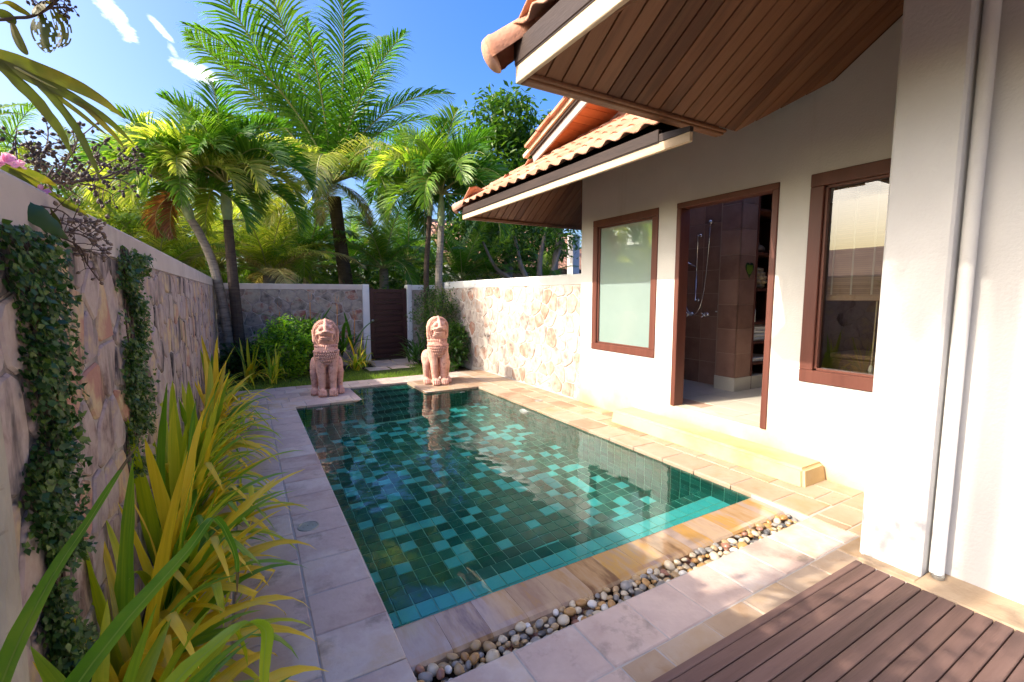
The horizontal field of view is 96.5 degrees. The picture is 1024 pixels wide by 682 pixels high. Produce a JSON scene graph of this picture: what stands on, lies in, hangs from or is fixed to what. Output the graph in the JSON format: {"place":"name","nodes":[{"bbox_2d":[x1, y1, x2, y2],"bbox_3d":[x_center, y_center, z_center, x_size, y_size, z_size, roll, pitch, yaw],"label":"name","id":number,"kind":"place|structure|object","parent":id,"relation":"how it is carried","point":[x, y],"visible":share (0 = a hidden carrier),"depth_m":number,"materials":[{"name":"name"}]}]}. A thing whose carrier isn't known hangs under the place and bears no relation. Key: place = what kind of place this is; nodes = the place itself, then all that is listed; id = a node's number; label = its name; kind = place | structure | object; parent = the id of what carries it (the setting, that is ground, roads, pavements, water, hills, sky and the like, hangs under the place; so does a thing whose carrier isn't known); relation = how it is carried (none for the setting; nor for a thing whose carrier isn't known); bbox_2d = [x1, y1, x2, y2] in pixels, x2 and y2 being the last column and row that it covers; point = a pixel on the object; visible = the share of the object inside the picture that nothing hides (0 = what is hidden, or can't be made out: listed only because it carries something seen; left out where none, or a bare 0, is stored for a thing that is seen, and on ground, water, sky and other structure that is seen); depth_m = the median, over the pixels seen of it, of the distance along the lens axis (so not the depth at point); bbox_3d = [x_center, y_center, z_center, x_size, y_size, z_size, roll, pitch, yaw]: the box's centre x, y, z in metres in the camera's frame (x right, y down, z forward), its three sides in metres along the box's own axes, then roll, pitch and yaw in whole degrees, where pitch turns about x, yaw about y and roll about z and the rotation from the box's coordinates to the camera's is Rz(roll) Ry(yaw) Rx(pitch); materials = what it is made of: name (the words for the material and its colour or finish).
{"place":"outdoors","nodes":[
{"label":"outdoors","id":0,"kind":"place"},
{"bbox_2d":[0,0,581,286],"label":"sky","id":1,"kind":"structure","parent":0,"point":[125,51],"materials":[{"name":"blue"}]},
{"bbox_2d":[141,303,470,628],"bbox_3d":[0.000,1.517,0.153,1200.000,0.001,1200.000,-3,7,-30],"label":"ground","id":2,"kind":"structure","parent":0,"point":[460,368],"depth_m":9.51,"materials":[{"name":"plant"}]},
{"bbox_2d":[0,416,29,681],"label":"wall","id":3,"kind":"structure","parent":2,"relation":"on","point":[11,607],"depth_m":0.90,"materials":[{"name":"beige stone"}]},
{"bbox_2d":[0,49,134,178],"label":"hanging leaves","id":4,"kind":"object","parent":3,"relation":"hanging from","point":[53,85],"visible":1,"depth_m":1.10,"materials":[{"name":"green plant"}]},
{"bbox_2d":[0,102,61,190],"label":"coconut palm","id":5,"kind":"object","parent":2,"relation":"on","point":[26,109],"visible":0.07,"depth_m":11.34,"materials":[{"name":"green plant"}]},
{"bbox_2d":[0,102,84,191],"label":"coconut palm","id":6,"kind":"object","parent":2,"relation":"on","point":[3,106],"visible":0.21,"depth_m":8.09,"materials":[{"name":"green plant"}]},
{"bbox_2d":[8,142,106,215],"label":"coconut palm","id":7,"kind":"object","parent":2,"relation":"on","point":[21,151],"visible":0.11,"depth_m":7.25,"materials":[{"name":"yellow plant"}]},
{"bbox_2d":[0,169,218,681],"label":"stone wall","id":8,"kind":"structure","parent":2,"relation":"on","point":[182,311],"depth_m":1.70,"materials":[{"name":"stone"}]},
{"bbox_2d":[0,218,98,681],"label":"creeping vine","id":9,"kind":"object","parent":8,"relation":"attached to","point":[57,519],"visible":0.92,"depth_m":1.20,"materials":[{"name":"green plant"}]},
{"bbox_2d":[0,114,152,284],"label":"seed pod branch","id":10,"kind":"object","parent":8,"relation":"attached to","point":[42,218],"visible":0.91,"depth_m":1.47,"materials":[{"name":"brown plant"}]},
{"bbox_2d":[0,0,79,54],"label":"leafy twig","id":11,"kind":"object","parent":10,"relation":"attached to","point":[40,8],"visible":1,"depth_m":1.11,"materials":[{"name":"green plant"}]},
{"bbox_2d":[115,245,159,478],"bbox_3d":[-1.878,0.073,2.346,0.082,1.076,0.870,-3,7,-30],"label":"creeping vine","id":12,"kind":"object","parent":8,"relation":"attached to","point":[135,345],"visible":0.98,"depth_m":2.16,"materials":[{"name":"green plant"}]},
{"bbox_2d":[0,110,221,276],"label":"coconut palm","id":13,"kind":"object","parent":2,"relation":"on","point":[125,213],"visible":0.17,"depth_m":9.01,"materials":[{"name":"green plant"}]},
{"bbox_2d":[50,166,269,282],"bbox_3d":[-7.102,-1.301,9.185,4.251,3.842,4.043,-3,7,-30],"label":"coconut palm","id":14,"kind":"object","parent":2,"relation":"on","point":[177,251],"visible":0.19,"depth_m":8.98,"materials":[{"name":"green plant"}]},
{"bbox_2d":[67,95,272,377],"bbox_3d":[-5.718,-1.649,7.901,2.910,4.708,2.852,-3,7,-30],"label":"palm tree","id":15,"kind":"object","parent":2,"relation":"on","point":[180,175],"visible":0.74,"depth_m":7.51,"materials":[{"name":"green plant"}]},
{"bbox_2d":[30,599,328,681],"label":"strap leaf lily","id":16,"kind":"object","parent":2,"relation":"on","point":[47,670],"visible":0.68,"depth_m":1.43,"materials":[{"name":"plant"}]},
{"bbox_2d":[122,604,290,681],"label":"strap leaf lily","id":17,"kind":"object","parent":2,"relation":"on","point":[143,672],"visible":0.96,"depth_m":1.25,"materials":[{"name":"plant"}]},
{"bbox_2d":[105,71,320,377],"bbox_3d":[-5.092,-1.804,8.101,3.223,4.965,3.128,-3,7,-30],"label":"palm tree","id":18,"kind":"object","parent":2,"relation":"on","point":[242,132],"visible":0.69,"depth_m":7.78,"materials":[{"name":"green plant"}]},
{"bbox_2d":[140,181,311,349],"bbox_3d":[-7.742,-2.268,12.115,4.946,5.176,5.615,-3,7,-30],"label":"coconut palm","id":19,"kind":"object","parent":2,"relation":"on","point":[220,262],"visible":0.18,"depth_m":11.40,"materials":[{"name":"green plant"}]},
{"bbox_2d":[153,398,301,539],"bbox_3d":[-1.715,0.742,2.835,0.822,0.922,0.738,-3,7,-30],"label":"strap leaf lily","id":20,"kind":"object","parent":2,"relation":"on","point":[174,456],"visible":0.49,"depth_m":2.78,"materials":[{"name":"plant"}]},
{"bbox_2d":[178,365,283,478],"bbox_3d":[-2.316,0.625,3.867,0.883,0.949,0.836,1,6,5],"label":"strap leaf lily","id":21,"kind":"object","parent":2,"relation":"on","point":[188,404],"visible":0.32,"depth_m":3.72,"materials":[{"name":"plant"}]},
{"bbox_2d":[200,335,274,407],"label":"strap leaf lily","id":22,"kind":"object","parent":2,"relation":"on","point":[215,366],"visible":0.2,"depth_m":5.45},
{"bbox_2d":[203,362,280,451],"bbox_3d":[-2.638,0.609,4.384,0.906,0.875,1.023,4,7,34],"label":"strap leaf lily","id":23,"kind":"object","parent":2,"relation":"on","point":[222,400],"visible":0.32,"depth_m":4.44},
{"bbox_2d":[218,339,268,378],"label":"ground plant","id":24,"kind":"object","parent":2,"relation":"on","point":[234,362],"visible":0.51,"depth_m":7.93,"materials":[{"name":"green plant"}]},
{"bbox_2d":[180,181,366,283],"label":"coconut palm","id":25,"kind":"object","parent":2,"relation":"on","point":[270,270],"visible":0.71,"depth_m":10.46,"materials":[{"name":"green plant"}]},
{"bbox_2d":[215,283,363,373],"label":"stone wall","id":26,"kind":"structure","parent":2,"relation":"on","point":[261,299],"depth_m":9.36,"materials":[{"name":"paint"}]},
{"bbox_2d":[205,185,373,288],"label":"coconut palm","id":27,"kind":"object","parent":2,"relation":"on","point":[257,278],"visible":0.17,"depth_m":13.46,"materials":[{"name":"green plant"}]},
{"bbox_2d":[244,313,345,379],"bbox_3d":[-3.882,0.122,8.208,1.688,1.257,1.274,-3,7,-30],"label":"round shrub","id":28,"kind":"object","parent":2,"relation":"on","point":[289,360],"visible":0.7,"depth_m":7.93,"materials":[{"name":"green plant"}]},
{"bbox_2d":[25,158,581,303],"bbox_3d":[-9.804,-2.883,18.918,35.990,6.624,10.125,-3,7,-30],"label":"planting","id":29,"kind":"object","parent":2,"relation":"on","point":[373,278],"visible":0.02,"depth_m":17.86,"materials":[{"name":"green plant"}]},
{"bbox_2d":[255,293,355,350],"bbox_3d":[-4.035,-0.349,9.029,1.789,1.281,1.294,-1,6,-12],"label":"heliconia","id":30,"kind":"object","parent":2,"relation":"on","point":[309,321],"visible":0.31,"depth_m":8.97,"materials":[{"name":"green plant"}]},
{"bbox_2d":[223,176,400,288],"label":"coconut palm","id":31,"kind":"object","parent":2,"relation":"on","point":[319,231],"visible":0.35,"depth_m":12.75,"materials":[{"name":"green plant"}]},
{"bbox_2d":[173,0,463,283],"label":"coconut palm","id":32,"kind":"object","parent":2,"relation":"on","point":[338,147],"visible":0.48,"depth_m":10.80,"materials":[{"name":"green plant"}]},
{"bbox_2d":[325,313,373,356],"bbox_3d":[-3.203,-0.153,9.290,1.048,0.948,1.340,-3,7,-30],"label":"heliconia","id":33,"kind":"object","parent":2,"relation":"on","point":[342,334],"visible":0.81,"depth_m":9.16,"materials":[{"name":"green plant"}]},
{"bbox_2d":[288,199,418,283],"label":"coconut palm","id":34,"kind":"object","parent":2,"relation":"on","point":[353,253],"visible":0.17,"depth_m":15.39,"materials":[{"name":"green plant"}]},
{"bbox_2d":[362,284,370,360],"bbox_3d":[-3.254,-0.389,10.161,0.145,1.730,0.222,-3,7,-30],"label":"gate post","id":35,"kind":"object","parent":2,"relation":"on","point":[366,307],"visible":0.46,"depth_m":10.05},
{"bbox_2d":[308,183,453,343],"bbox_3d":[-3.759,-2.047,13.107,3.982,4.538,3.597,1,6,8],"label":"coconut palm","id":36,"kind":"object","parent":2,"relation":"on","point":[382,246],"visible":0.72,"depth_m":12.71,"materials":[{"name":"green plant"}]},
{"bbox_2d":[331,184,472,284],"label":"coconut palm","id":37,"kind":"object","parent":2,"relation":"on","point":[409,236],"visible":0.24,"depth_m":15.18,"materials":[{"name":"green plant"}]},
{"bbox_2d":[306,262,499,314],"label":"hedge tree","id":38,"kind":"object","parent":2,"relation":"on","point":[364,281],"visible":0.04,"depth_m":12.17,"materials":[{"name":"green plant"}]},
{"bbox_2d":[404,285,412,357],"bbox_3d":[-2.406,-0.438,10.651,0.105,1.730,0.222,-3,7,-30],"label":"gate post","id":39,"kind":"object","parent":2,"relation":"on","point":[409,309],"visible":0.56,"depth_m":10.54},
{"bbox_2d":[369,288,407,358],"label":"wooden gate","id":40,"kind":"structure","parent":39,"relation":"attached to","point":[384,304],"depth_m":10.37,"materials":[{"name":"wood"}]},
{"bbox_2d":[412,285,434,359],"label":"stone wall","id":41,"kind":"structure","parent":2,"relation":"on","point":[416,290],"depth_m":10.64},
{"bbox_2d":[361,114,496,348],"bbox_3d":[-1.806,-2.158,10.328,2.670,5.217,2.916,2,6,23],"label":"palm tree","id":42,"kind":"object","parent":2,"relation":"on","point":[425,225],"visible":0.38,"depth_m":9.93,"materials":[{"name":"green plant"}]},
{"bbox_2d":[406,282,461,349],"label":"branching shrub","id":43,"kind":"object","parent":2,"relation":"on","point":[435,307],"visible":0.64,"depth_m":9.55,"materials":[{"name":"green plant"}]},
{"bbox_2d":[363,97,513,316],"bbox_3d":[-1.519,-2.227,10.227,3.356,5.377,3.325,1,6,5],"label":"palm tree","id":44,"kind":"object","parent":2,"relation":"on","point":[461,169],"visible":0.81,"depth_m":9.58,"materials":[{"name":"green plant"}]},
{"bbox_2d":[449,356,462,371],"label":"ground plant","id":45,"kind":"object","parent":2,"relation":"on","point":[455,365],"visible":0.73,"depth_m":8.86,"materials":[{"name":"green plant"}]},
{"bbox_2d":[443,316,472,370],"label":"branching shrub","id":46,"kind":"object","parent":2,"relation":"on","point":[454,352],"visible":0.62,"depth_m":9.22,"materials":[{"name":"green plant"}]},
{"bbox_2d":[410,221,514,284],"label":"coconut palm","id":47,"kind":"object","parent":2,"relation":"on","point":[461,267],"visible":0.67,"depth_m":13.20,"materials":[{"name":"green plant"}]},
{"bbox_2d":[444,224,544,280],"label":"coconut palm","id":48,"kind":"object","parent":2,"relation":"on","point":[487,269],"visible":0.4,"depth_m":14.63,"materials":[{"name":"green plant"}]},
{"bbox_2d":[421,219,581,281],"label":"neighbour house","id":49,"kind":"structure","parent":2,"relation":"on","point":[570,261],"depth_m":19.66,"materials":[{"name":"paint"}]},
{"bbox_2d":[432,80,576,278],"bbox_3d":[0.483,-4.613,16.980,7.424,8.699,4.618,-3,7,-30],"label":"broadleaf tree","id":50,"kind":"object","parent":2,"relation":"on","point":[510,142],"visible":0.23,"depth_m":15.37,"materials":[{"name":"green plant"}]},
{"bbox_2d":[442,274,580,399],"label":"stone wall","id":51,"kind":"structure","parent":2,"relation":"on","point":[526,330],"depth_m":7.45,"materials":[{"name":"stone"}]},
{"bbox_2d":[455,217,581,277],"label":"branching tree","id":52,"kind":"object","parent":2,"relation":"on","point":[517,250],"visible":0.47,"depth_m":13.21,"materials":[{"name":"green plant"}]},
{"bbox_2d":[496,241,577,277],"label":"coconut palm","id":53,"kind":"object","parent":2,"relation":"on","point":[546,271],"visible":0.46,"depth_m":14.29,"materials":[{"name":"green plant"}]},
{"bbox_2d":[359,400,784,678],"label":"pool","id":54,"kind":"structure","parent":2,"relation":"in","point":[436,638],"depth_m":2.33,"materials":[{"name":"stone"}]},
{"bbox_2d":[297,383,750,628],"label":"water","id":55,"kind":"structure","parent":54,"relation":"in","point":[448,500],"depth_m":3.45,"materials":[{"name":"liquid"}]},
{"bbox_2d":[651,560,1023,681],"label":"wooden deck","id":56,"kind":"structure","parent":2,"relation":"on","point":[856,621],"depth_m":1.88,"materials":[{"name":"wood"}]},
{"bbox_2d":[229,363,450,390],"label":"lawn","id":57,"kind":"structure","parent":0,"point":[391,370],"depth_m":8.22,"materials":[{"name":"plant"}]},
{"bbox_2d":[231,338,280,382],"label":"strap leaf plant","id":58,"kind":"object","parent":57,"relation":"on","point":[249,370],"visible":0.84,"depth_m":7.56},
{"bbox_2d":[260,349,290,383],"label":"strap leaf plant","id":59,"kind":"object","parent":57,"relation":"on","point":[273,372],"visible":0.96,"depth_m":7.41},
{"bbox_2d":[341,336,374,370],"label":"strap leaf plant","id":60,"kind":"object","parent":57,"relation":"on","point":[355,363],"visible":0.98,"depth_m":8.76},
{"bbox_2d":[186,358,920,681],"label":"pavement","id":61,"kind":"structure","parent":0,"point":[652,634],"depth_m":2.36,"materials":[{"name":"stone"}]},
{"bbox_2d":[0,445,273,681],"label":"strap leaf lily","id":62,"kind":"object","parent":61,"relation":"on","point":[84,669],"visible":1,"depth_m":0.86,"materials":[{"name":"plant"}]},
{"bbox_2d":[62,451,315,681],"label":"strap leaf lily","id":63,"kind":"object","parent":61,"relation":"on","point":[121,588],"visible":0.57,"depth_m":1.66,"materials":[{"name":"plant"}]},
{"bbox_2d":[118,462,314,667],"bbox_3d":[-1.293,0.892,2.018,0.780,0.786,0.854,2,6,23],"label":"strap leaf lily","id":64,"kind":"object","parent":61,"relation":"on","point":[177,581],"visible":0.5,"depth_m":1.94,"materials":[{"name":"plant"}]},
{"bbox_2d":[126,385,309,604],"bbox_3d":[-1.597,0.735,2.461,1.070,1.011,0.841,3,6,24],"label":"strap leaf lily","id":65,"kind":"object","parent":61,"relation":"on","point":[154,512],"visible":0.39,"depth_m":2.24,"materials":[{"name":"plant"}]},
{"bbox_2d":[165,381,270,510],"bbox_3d":[-2.045,0.644,3.173,0.796,1.050,1.090,-6,8,-44],"label":"strap leaf lily","id":66,"kind":"object","parent":61,"relation":"on","point":[172,400],"visible":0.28,"depth_m":3.23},
{"bbox_2d":[195,344,267,428],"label":"strap leaf lily","id":67,"kind":"object","parent":61,"relation":"on","point":[227,403],"visible":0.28,"depth_m":4.94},
{"bbox_2d":[310,318,344,396],"bbox_3d":[-2.733,0.217,6.720,0.463,1.117,0.653,-2,6,-23],"label":"guardian lion","id":68,"kind":"object","parent":61,"relation":"on","point":[326,367],"visible":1,"depth_m":6.53},
{"bbox_2d":[347,336,374,366],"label":"strap leaf plant","id":69,"kind":"object","parent":61,"relation":"on","point":[364,353],"visible":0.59,"depth_m":9.25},
{"bbox_2d":[391,340,426,364],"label":"spiky plant","id":70,"kind":"object","parent":61,"relation":"on","point":[414,354],"visible":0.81,"depth_m":9.46,"materials":[{"name":"green plant"}]},
{"bbox_2d":[400,333,426,356],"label":"spiky plant","id":71,"kind":"object","parent":61,"relation":"on","point":[420,345],"visible":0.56,"depth_m":10.10,"materials":[{"name":"green plant"}]},
{"bbox_2d":[421,316,451,385],"bbox_3d":[-1.260,0.134,7.537,0.464,1.117,0.653,-3,6,-25],"label":"guardian lion","id":72,"kind":"object","parent":61,"relation":"on","point":[435,360],"visible":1,"depth_m":7.34},
{"bbox_2d":[392,523,784,681],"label":"gutter","id":73,"kind":"object","parent":61,"relation":"on","point":[451,675],"visible":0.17,"depth_m":2.05,"materials":[{"name":"concrete"}]},
{"bbox_2d":[427,663,438,676],"bbox_3d":[-0.318,1.326,1.845,0.050,0.034,0.052,-1,6,-12],"label":"pebble","id":74,"kind":"object","parent":73,"relation":"on","point":[432,668],"visible":0.76,"depth_m":1.83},
{"bbox_2d":[441,521,783,681],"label":"gravel","id":75,"kind":"structure","parent":73,"relation":"on","point":[534,634],"depth_m":2.15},
{"bbox_2d":[415,664,424,673],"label":"pebble","id":76,"kind":"object","parent":75,"relation":"on","point":[419,668],"visible":0.93,"depth_m":1.83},
{"bbox_2d":[418,672,432,681],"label":"pebble","id":77,"kind":"object","parent":75,"relation":"on","point":[426,676],"visible":0.94,"depth_m":1.79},
{"bbox_2d":[436,668,444,679],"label":"pebble","id":78,"kind":"object","parent":75,"relation":"on","point":[440,674],"visible":1,"depth_m":1.80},
{"bbox_2d":[446,653,458,660],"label":"pebble","id":79,"kind":"object","parent":75,"relation":"on","point":[452,656],"visible":1,"depth_m":1.89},
{"bbox_2d":[454,663,464,675],"bbox_3d":[-0.210,1.316,1.826,0.049,0.033,0.045,2,6,18],"label":"pebble","id":80,"kind":"object","parent":75,"relation":"on","point":[459,669],"visible":0.9,"depth_m":1.81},
{"bbox_2d":[461,652,469,661],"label":"pebble","id":81,"kind":"object","parent":75,"relation":"on","point":[465,656],"visible":0.85,"depth_m":1.90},
{"bbox_2d":[468,652,478,664],"bbox_3d":[-0.157,1.308,1.883,0.043,0.034,0.051,9,26,39],"label":"pebble","id":82,"kind":"object","parent":75,"relation":"on","point":[474,658],"visible":0.93,"depth_m":1.87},
{"bbox_2d":[470,640,480,650],"bbox_3d":[-0.156,1.302,1.954,0.040,0.035,0.049,4,7,34],"label":"pebble","id":83,"kind":"object","parent":75,"relation":"on","point":[475,645],"visible":1,"depth_m":1.94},
{"bbox_2d":[483,641,496,651],"bbox_3d":[-0.099,1.320,1.971,0.052,0.040,0.075,14,-13,-42],"label":"pebble","id":84,"kind":"object","parent":75,"relation":"on","point":[488,646],"visible":0.8,"depth_m":1.96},
{"bbox_2d":[485,649,499,662],"bbox_3d":[-0.080,1.321,1.905,0.064,0.055,0.077,4,3,10],"label":"pebble","id":85,"kind":"object","parent":75,"relation":"on","point":[492,654],"visible":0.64,"depth_m":1.89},
{"bbox_2d":[498,635,507,643],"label":"pebble","id":86,"kind":"object","parent":75,"relation":"on","point":[502,639],"visible":0.93,"depth_m":2.00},
{"bbox_2d":[515,621,525,631],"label":"pebble","id":87,"kind":"object","parent":75,"relation":"on","point":[520,626],"visible":1,"depth_m":2.04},
{"bbox_2d":[535,619,543,628],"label":"pebble","id":88,"kind":"object","parent":75,"relation":"on","point":[539,623],"visible":1,"depth_m":2.08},
{"bbox_2d":[557,614,569,625],"bbox_3d":[0.236,1.286,2.105,0.058,0.040,0.056,-17,-2,39],"label":"pebble","id":89,"kind":"object","parent":75,"relation":"on","point":[563,619],"visible":1,"depth_m":2.09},
{"bbox_2d":[564,607,575,616],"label":"pebble","id":90,"kind":"object","parent":75,"relation":"on","point":[569,611],"visible":0.91,"depth_m":2.15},
{"bbox_2d":[575,598,586,607],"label":"pebble","id":91,"kind":"object","parent":75,"relation":"on","point":[581,603],"visible":0.92,"depth_m":2.22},
{"bbox_2d":[587,600,596,608],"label":"pebble","id":92,"kind":"object","parent":75,"relation":"on","point":[592,604],"visible":1,"depth_m":2.20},
{"bbox_2d":[664,560,674,570],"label":"pebble","id":93,"kind":"object","parent":75,"relation":"on","point":[669,565],"visible":0.98,"depth_m":2.52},
{"bbox_2d":[709,551,719,560],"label":"pebble","id":94,"kind":"object","parent":75,"relation":"on","point":[714,555],"visible":0.73,"depth_m":2.62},
{"bbox_2d":[620,580,632,591],"bbox_3d":[0.595,1.271,2.369,0.064,0.054,0.064,-16,13,10],"label":"pebble","id":95,"kind":"object","parent":73,"relation":"on","point":[626,585],"visible":0.84,"depth_m":2.35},
{"bbox_2d":[452,0,1023,632],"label":"house","id":96,"kind":"structure","parent":61,"relation":"on","point":[664,134],"depth_m":3.12,"materials":[{"name":"paint"}]},
{"bbox_2d":[591,207,658,357],"bbox_3d":[1.353,-0.671,5.480,0.113,1.638,1.072,-3,7,-30],"label":"window","id":97,"kind":"structure","parent":96,"relation":"in","point":[625,247],"depth_m":5.44,"materials":[{"name":"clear glass"}]},
{"bbox_2d":[686,220,714,314],"bbox_3d":[2.453,-0.958,6.084,0.100,1.236,0.438,-5,8,-42],"label":"shower set","id":98,"kind":"object","parent":96,"relation":"attached to","point":[711,222],"visible":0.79,"depth_m":6.03,"materials":[{"name":"silver metal"}]},
{"bbox_2d":[746,263,753,277],"bbox_3d":[2.879,-0.853,5.535,0.158,0.191,0.008,-3,7,-30],"label":"leaf sign","id":99,"kind":"object","parent":96,"relation":"attached to","point":[749,269],"visible":1,"depth_m":5.53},
{"bbox_2d":[752,353,763,361],"bbox_3d":[3.168,0.216,6.044,0.500,0.052,0.324,-3,7,-30],"label":"towel","id":100,"kind":"object","parent":96,"relation":"on","point":[757,357],"visible":0.41,"depth_m":5.90,"materials":[{"name":"white fabric"}]},
{"bbox_2d":[753,332,764,340],"bbox_3d":[3.168,-0.070,6.015,0.500,0.097,0.324,-3,7,-30],"label":"towel","id":101,"kind":"object","parent":96,"relation":"on","point":[759,336],"visible":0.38,"depth_m":5.84,"materials":[{"name":"white fabric"}]},
{"bbox_2d":[754,324,764,332],"bbox_3d":[3.168,-0.171,6.005,0.500,0.097,0.324,-3,7,-30],"label":"towel","id":102,"kind":"object","parent":101,"relation":"on","point":[759,328],"visible":0.36,"depth_m":5.83,"materials":[{"name":"white fabric"}]},
{"bbox_2d":[798,158,890,391],"bbox_3d":[2.722,-0.436,3.137,0.113,1.640,1.296,-3,7,-30],"label":"window","id":103,"kind":"structure","parent":96,"relation":"in","point":[822,183],"depth_m":3.57,"materials":[{"name":"brown wood"}]},
{"bbox_2d":[826,178,889,300],"bbox_3d":[2.789,-0.713,3.147,0.018,0.876,1.085,-3,7,-30],"label":"bamboo blind","id":104,"kind":"object","parent":96,"relation":"attached to","point":[858,276],"visible":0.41,"depth_m":3.44,"materials":[{"name":"wood"}]},
{"bbox_2d":[868,301,877,372],"bbox_3d":[2.692,-0.034,3.402,0.034,0.557,0.032,-3,7,-30],"label":"pull cord","id":105,"kind":"object","parent":104,"relation":"hanging from","point":[870,369],"visible":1,"depth_m":3.40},
{"bbox_2d":[756,267,766,287],"bbox_3d":[3.104,-0.809,5.871,0.350,0.270,0.290,-3,7,-30],"label":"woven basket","id":106,"kind":"object","parent":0,"point":[761,280],"visible":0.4,"depth_m":5.76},
{"bbox_2d":[830,350,875,374],"bbox_3d":[2.938,0.454,3.762,0.485,0.700,0.440,-3,7,-30],"label":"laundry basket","id":107,"kind":"object","parent":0,"point":[857,361],"visible":0.11,"depth_m":3.71,"materials":[{"name":"wicker"}]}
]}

